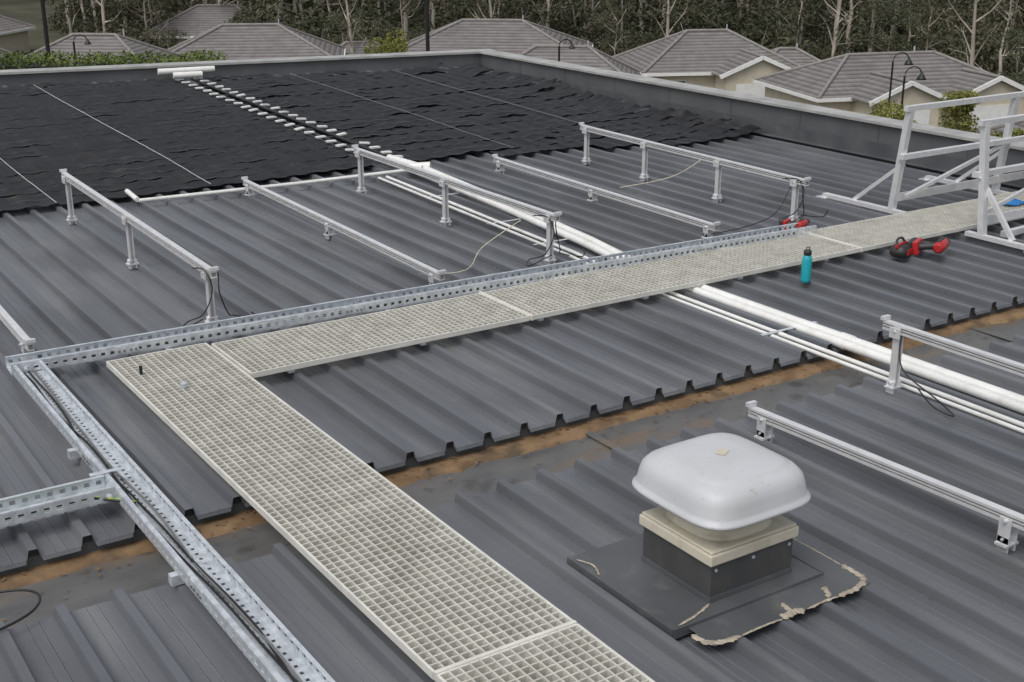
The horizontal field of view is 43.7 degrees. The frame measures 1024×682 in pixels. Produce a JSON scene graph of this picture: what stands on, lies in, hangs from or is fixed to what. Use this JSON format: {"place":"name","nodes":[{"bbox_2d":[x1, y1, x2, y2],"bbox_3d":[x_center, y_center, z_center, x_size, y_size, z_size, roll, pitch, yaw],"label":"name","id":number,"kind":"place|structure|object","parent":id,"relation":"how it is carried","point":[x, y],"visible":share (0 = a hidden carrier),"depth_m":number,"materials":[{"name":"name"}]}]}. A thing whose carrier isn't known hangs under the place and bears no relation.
{"place":"outdoors","nodes":[
{"label":"outdoors","id":0,"kind":"place"},
{"bbox_2d":[168,23,345,60],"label":"roof","id":1,"kind":"structure","parent":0,"point":[235,41],"depth_m":92.28,"materials":[{"name":"tile"}]},
{"bbox_2d":[0,0,1023,83],"bbox_3d":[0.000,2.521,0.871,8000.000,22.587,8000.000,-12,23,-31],"label":"ground","id":2,"kind":"structure","parent":0,"point":[27,11],"depth_m":144.54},
{"bbox_2d":[0,27,36,53],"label":"walls and fascia","id":3,"kind":"structure","parent":2,"relation":"on","point":[13,41],"depth_m":116.85,"materials":[{"name":"beige paint"}]},
{"bbox_2d":[0,15,35,32],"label":"roof","id":4,"kind":"structure","parent":3,"relation":"on","point":[7,24],"depth_m":116.84,"materials":[{"name":"tile"}]},
{"bbox_2d":[40,0,50,55],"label":"street lamp","id":5,"kind":"object","parent":2,"relation":"on","point":[45,27],"visible":0.12,"depth_m":39.95,"materials":[{"name":"metal"}]},
{"bbox_2d":[73,34,90,59],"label":"street lamp","id":6,"kind":"object","parent":2,"relation":"on","point":[87,42],"visible":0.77,"depth_m":60.13,"materials":[{"name":"metal"}]},
{"bbox_2d":[0,48,227,69],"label":"hedge","id":7,"kind":"object","parent":2,"relation":"on","point":[29,62],"visible":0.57,"depth_m":27.86,"materials":[{"name":"green plant"}]},
{"bbox_2d":[139,36,193,45],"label":"walls and fascia","id":8,"kind":"structure","parent":2,"relation":"on","point":[176,36],"depth_m":113.95,"materials":[{"name":"white paint"}]},
{"bbox_2d":[144,4,276,35],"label":"roof","id":9,"kind":"structure","parent":8,"relation":"on","point":[196,19],"depth_m":115.92,"materials":[{"name":"tile"}]},
{"bbox_2d":[362,29,411,53],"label":"garden bush","id":10,"kind":"object","parent":2,"relation":"on","point":[389,46],"visible":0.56,"depth_m":44.84,"materials":[{"name":"green plant"}]},
{"bbox_2d":[425,0,429,50],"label":"street lamp","id":11,"kind":"object","parent":2,"relation":"on","point":[427,25],"visible":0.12,"depth_m":39.95,"materials":[{"name":"metal"}]},
{"bbox_2d":[42,0,1023,75],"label":"eucalypt forest","id":12,"kind":"object","parent":2,"relation":"on","point":[757,21],"visible":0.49,"depth_m":112.14,"materials":[{"name":"green plant"}]},
{"bbox_2d":[558,39,574,60],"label":"street lamp","id":13,"kind":"object","parent":2,"relation":"on","point":[571,46],"visible":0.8,"depth_m":60.22,"materials":[{"name":"metal"}]},
{"bbox_2d":[142,0,1023,84],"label":"garden trees","id":14,"kind":"object","parent":2,"relation":"on","point":[1017,36],"visible":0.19,"depth_m":97.35,"materials":[{"name":"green plant"}]},
{"bbox_2d":[639,56,790,96],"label":"walls and fascia","id":15,"kind":"structure","parent":2,"relation":"on","point":[740,79],"depth_m":84.71,"materials":[{"name":"beige paint"}]},
{"bbox_2d":[612,29,800,73],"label":"roof","id":16,"kind":"structure","parent":15,"relation":"on","point":[696,50],"depth_m":88.19,"materials":[{"name":"tile"}]},
{"bbox_2d":[711,48,763,75],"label":"gable roof","id":17,"kind":"structure","parent":15,"relation":"on","point":[742,57],"depth_m":85.80,"materials":[{"name":"tile"}]},
{"bbox_2d":[772,43,819,64],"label":"roof","id":18,"kind":"structure","parent":2,"relation":"on","point":[798,55],"depth_m":90.98,"materials":[{"name":"tile"}]},
{"bbox_2d":[753,76,1023,130],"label":"walls and fascia","id":19,"kind":"structure","parent":2,"relation":"on","point":[915,94],"depth_m":74.43,"materials":[{"name":"beige paint"}]},
{"bbox_2d":[754,50,1023,98],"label":"roof","id":20,"kind":"structure","parent":19,"relation":"on","point":[846,75],"depth_m":77.28,"materials":[{"name":"tile"}]},
{"bbox_2d":[852,68,1011,102],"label":"gable roof","id":21,"kind":"structure","parent":19,"relation":"on","point":[874,85],"depth_m":74.77,"materials":[{"name":"tile"}]},
{"bbox_2d":[868,98,917,122],"bbox_3d":[8.885,-4.561,30.578,1.726,2.463,1.662,-6,20,-16],"label":"garden bush","id":22,"kind":"object","parent":2,"relation":"on","point":[890,110],"visible":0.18,"depth_m":30.32,"materials":[{"name":"green plant"}]},
{"bbox_2d":[888,52,912,104],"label":"street lamp","id":23,"kind":"object","parent":2,"relation":"on","point":[908,62],"visible":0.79,"depth_m":45.30,"materials":[{"name":"metal"}]},
{"bbox_2d":[900,66,926,108],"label":"street lamp","id":24,"kind":"object","parent":2,"relation":"on","point":[921,76],"visible":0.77,"depth_m":42.28,"materials":[{"name":"metal"}]},
{"bbox_2d":[937,89,979,133],"bbox_3d":[11.909,-5.365,34.346,1.641,2.898,1.504,-12,23,-31],"label":"garden bush","id":25,"kind":"object","parent":2,"relation":"on","point":[957,114],"visible":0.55,"depth_m":33.90,"materials":[{"name":"green plant"}]},
{"bbox_2d":[990,127,1023,136],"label":"garden bush","id":26,"kind":"object","parent":2,"relation":"on","point":[1017,132],"visible":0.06,"depth_m":30.31,"materials":[{"name":"green plant"}]},
{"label":"building walls","id":27,"kind":"object","parent":2,"relation":"on","visible":0},
{"bbox_2d":[0,66,1023,575],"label":"roof sheeting","id":28,"kind":"object","parent":27,"relation":"on","point":[62,282],"visible":0.68,"depth_m":9.24,"materials":[{"name":"grey metal"}]},
{"bbox_2d":[0,305,35,360],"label":"solar mounting rail","id":29,"kind":"object","parent":28,"relation":"on","point":[18,332],"visible":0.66,"depth_m":7.90,"materials":[{"name":"metal"}]},
{"bbox_2d":[0,466,136,528],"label":"cable tray","id":30,"kind":"object","parent":28,"relation":"on","point":[43,506],"visible":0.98,"depth_m":5.77,"materials":[{"name":"galvanised steel"},{"name":"plastic"}]},
{"bbox_2d":[59,169,218,327],"bbox_3d":[-2.928,-0.784,9.774,0.090,0.465,3.654,-12,22,-31],"label":"solar mounting rail","id":31,"kind":"object","parent":28,"relation":"on","point":[129,220],"visible":0.98,"depth_m":9.61,"materials":[{"name":"metal"}]},
{"bbox_2d":[0,49,495,87],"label":"parapet wall","id":32,"kind":"structure","parent":28,"relation":"on","point":[448,59],"depth_m":19.09,"materials":[{"name":"grey metal"}]},
{"bbox_2d":[125,154,431,201],"bbox_3d":[-2.227,-1.602,12.569,3.005,0.110,0.658,-12,23,-31],"label":"pvc pipe branch","id":33,"kind":"object","parent":28,"relation":"on","point":[136,198],"visible":0.74,"depth_m":12.44,"materials":[{"name":"white plastic"}]},
{"bbox_2d":[241,176,445,289],"bbox_3d":[-1.529,-0.950,10.682,0.091,0.185,3.876,-12,22,-30],"label":"solar mounting rail","id":34,"kind":"object","parent":28,"relation":"on","point":[429,271],"visible":0.9,"depth_m":10.39,"materials":[{"name":"metal"}]},
{"bbox_2d":[0,62,760,210],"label":"solar pool heating mat","id":35,"kind":"object","parent":28,"relation":"on","point":[48,111],"visible":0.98,"depth_m":15.41,"materials":[{"name":"rubber"}]},
{"bbox_2d":[5,223,816,375],"bbox_3d":[-0.235,-0.376,9.025,6.350,0.116,0.220,-11,22,-30],"label":"cable tray","id":36,"kind":"object","parent":28,"relation":"on","point":[120,346],"visible":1,"depth_m":8.56,"materials":[{"name":"metal"}]},
{"bbox_2d":[352,144,561,264],"bbox_3d":[-0.579,-1.228,11.059,0.092,0.465,3.276,-13,23,-33],"label":"solar mounting rail","id":37,"kind":"object","parent":28,"relation":"on","point":[443,181],"visible":0.95,"depth_m":10.93,"materials":[{"name":"metal"}]},
{"bbox_2d":[182,160,954,416],"bbox_3d":[0.870,-0.796,9.832,4.827,0.377,5.187,6,20,17],"label":"rail cable","id":38,"kind":"object","parent":28,"relation":"on","point":[907,375],"visible":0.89,"depth_m":9.73,"materials":[{"name":"black plastic"}]},
{"bbox_2d":[492,154,720,241],"bbox_3d":[0.753,-1.374,11.909,0.091,0.185,3.526,-12,22,-30],"label":"solar mounting rail","id":39,"kind":"object","parent":28,"relation":"on","point":[708,227],"visible":0.96,"depth_m":11.68,"materials":[{"name":"metal"}]},
{"bbox_2d":[211,191,1023,377],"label":"grating walkway","id":40,"kind":"structure","parent":28,"relation":"on","point":[291,350],"depth_m":8.88,"materials":[{"name":"metal"}]},
{"bbox_2d":[1004,198,1023,204],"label":"blue rag","id":41,"kind":"object","parent":40,"relation":"on","point":[1015,201],"visible":0.75,"depth_m":11.48,"materials":[{"name":"blue fabric"}]},
{"bbox_2d":[579,122,810,221],"bbox_3d":[1.643,-1.668,12.378,0.091,0.435,3.406,-12,22,-30],"label":"solar mounting rail","id":42,"kind":"object","parent":28,"relation":"on","point":[717,162],"visible":0.94,"depth_m":12.02,"materials":[{"name":"metal"}]},
{"bbox_2d":[378,166,1023,433],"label":"pvc pipe run","id":43,"kind":"object","parent":28,"relation":"on","point":[996,395],"visible":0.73,"depth_m":8.26,"materials":[{"name":"white plastic"}]},
{"bbox_2d":[488,67,1023,187],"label":"apron flashing","id":44,"kind":"object","parent":28,"relation":"on","point":[942,163],"visible":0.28,"depth_m":14.73,"materials":[{"name":"grey metal"}]},
{"bbox_2d":[779,218,809,229],"bbox_3d":[2.390,-0.994,10.733,0.204,0.079,0.234,5,18,34],"label":"cordless drill","id":45,"kind":"object","parent":28,"relation":"on","point":[801,222],"visible":0.77,"depth_m":10.68,"materials":[{"name":"red plastic"}]},
{"bbox_2d":[800,246,811,282],"bbox_3d":[2.159,-0.562,9.342,0.074,0.265,0.074,-12,23,-31],"label":"drink bottle","id":46,"kind":"object","parent":28,"relation":"on","point":[806,267],"visible":1,"depth_m":9.32,"materials":[{"name":"teal plastic"}]},
{"bbox_2d":[889,236,912,257],"bbox_3d":[3.069,-0.744,10.051,0.156,0.145,0.180,15,24,37],"label":"tool pouch","id":47,"kind":"object","parent":28,"relation":"on","point":[903,249],"visible":1,"depth_m":10.00,"materials":[{"name":"black fabric"}]},
{"bbox_2d":[815,91,1023,213],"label":"guard rail","id":48,"kind":"object","parent":28,"relation":"on","point":[1002,145],"visible":0.96,"depth_m":11.57,"materials":[{"name":"metal"}]},
{"bbox_2d":[907,237,949,254],"bbox_3d":[3.325,-0.768,10.135,0.283,0.110,0.325,3,18,32],"label":"cordless drill","id":49,"kind":"object","parent":28,"relation":"on","point":[939,246],"visible":0.99,"depth_m":10.05,"materials":[{"name":"red plastic"}]},
{"bbox_2d":[964,114,1023,251],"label":"guard rail","id":50,"kind":"object","parent":28,"relation":"on","point":[985,193],"visible":1,"depth_m":10.42,"materials":[{"name":"metal"}]},
{"bbox_2d":[1000,225,1023,237],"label":"spare rail","id":51,"kind":"object","parent":28,"relation":"on","point":[1018,230],"visible":0.8,"depth_m":10.69,"materials":[{"name":"metal"}]},
{"bbox_2d":[0,335,1023,681],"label":"roof sheeting","id":52,"kind":"object","parent":27,"relation":"on","point":[906,549],"visible":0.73,"depth_m":5.30,"materials":[{"name":"grey metal"}]},
{"bbox_2d":[0,589,41,630],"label":"loose cable","id":53,"kind":"object","parent":52,"relation":"on","point":[28,613],"visible":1,"depth_m":5.05,"materials":[{"name":"black rubber"}]},
{"bbox_2d":[13,360,334,681],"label":"cable tray","id":54,"kind":"object","parent":52,"relation":"on","point":[269,661],"visible":0.98,"depth_m":5.37,"materials":[{"name":"metal"}]},
{"bbox_2d":[106,343,654,681],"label":"grating walkway","id":55,"kind":"structure","parent":52,"relation":"on","point":[431,595],"depth_m":5.49,"materials":[{"name":"metal"}]},
{"bbox_2d":[567,433,871,645],"bbox_3d":[0.872,0.733,5.251,0.958,0.584,0.869,-12,23,-31],"label":"roof ventilator","id":56,"kind":"object","parent":52,"relation":"on","point":[715,553],"visible":0.98,"depth_m":5.12,"materials":[{"name":"plastic"}]},
{"bbox_2d":[745,400,1023,553],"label":"solar mounting rail","id":57,"kind":"object","parent":52,"relation":"on","point":[1011,523],"visible":0.98,"depth_m":5.96,"materials":[{"name":"metal"}]},
{"bbox_2d":[880,314,1023,393],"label":"solar mounting rail","id":58,"kind":"object","parent":52,"relation":"on","point":[896,330],"visible":0.99,"depth_m":7.07,"materials":[{"name":"metal"}]},
{"bbox_2d":[0,306,1023,628],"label":"box gutter","id":59,"kind":"object","parent":27,"relation":"on","point":[142,564],"visible":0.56,"depth_m":6.68,"materials":[{"name":"metal"}]},
{"bbox_2d":[0,163,1017,679],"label":"leaf litter","id":60,"kind":"object","parent":59,"relation":"on","point":[476,463],"visible":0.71,"depth_m":6.92,"materials":[{"name":"brown plant"}]},
{"bbox_2d":[479,51,1023,189],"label":"parapet","id":61,"kind":"structure","parent":27,"relation":"on","point":[883,130],"depth_m":15.29,"materials":[{"name":"grey metal"}]},
{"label":"walls and fascia","id":62,"kind":"object","parent":2,"relation":"on","visible":0},
{"bbox_2d":[396,18,592,53],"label":"roof","id":63,"kind":"structure","parent":62,"relation":"on","point":[515,36],"depth_m":95.68,"materials":[{"name":"tile"}]},
{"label":"walls and fascia","id":64,"kind":"object","parent":2,"relation":"on","visible":0},
{"bbox_2d":[18,33,179,60],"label":"roof","id":65,"kind":"structure","parent":64,"relation":"on","point":[106,43],"depth_m":86.34,"materials":[{"name":"tile"}]},
{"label":"walls and fascia","id":66,"kind":"object","parent":2,"relation":"on","visible":0},
{"bbox_2d":[0,48,18,60],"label":"roof","id":67,"kind":"structure","parent":66,"relation":"on","point":[4,50],"depth_m":86.91,"materials":[{"name":"tile"}]},
{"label":"walls and fascia","id":68,"kind":"object","parent":2,"relation":"on","visible":0},
{"bbox_2d":[339,40,381,54],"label":"roof","id":69,"kind":"structure","parent":68,"relation":"on","point":[357,48],"depth_m":100.94,"materials":[{"name":"tile"}]},
{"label":"walls and fascia","id":70,"kind":"object","parent":2,"relation":"on","visible":0},
{"bbox_2d":[974,121,1023,133],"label":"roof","id":71,"kind":"structure","parent":70,"relation":"on","point":[1001,127],"depth_m":57.42,"materials":[{"name":"tile"}]},
{"bbox_2d":[519,44,641,75],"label":"roof","id":72,"kind":"structure","parent":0,"point":[587,55],"depth_m":82.22,"materials":[{"name":"tile"}]}
]}

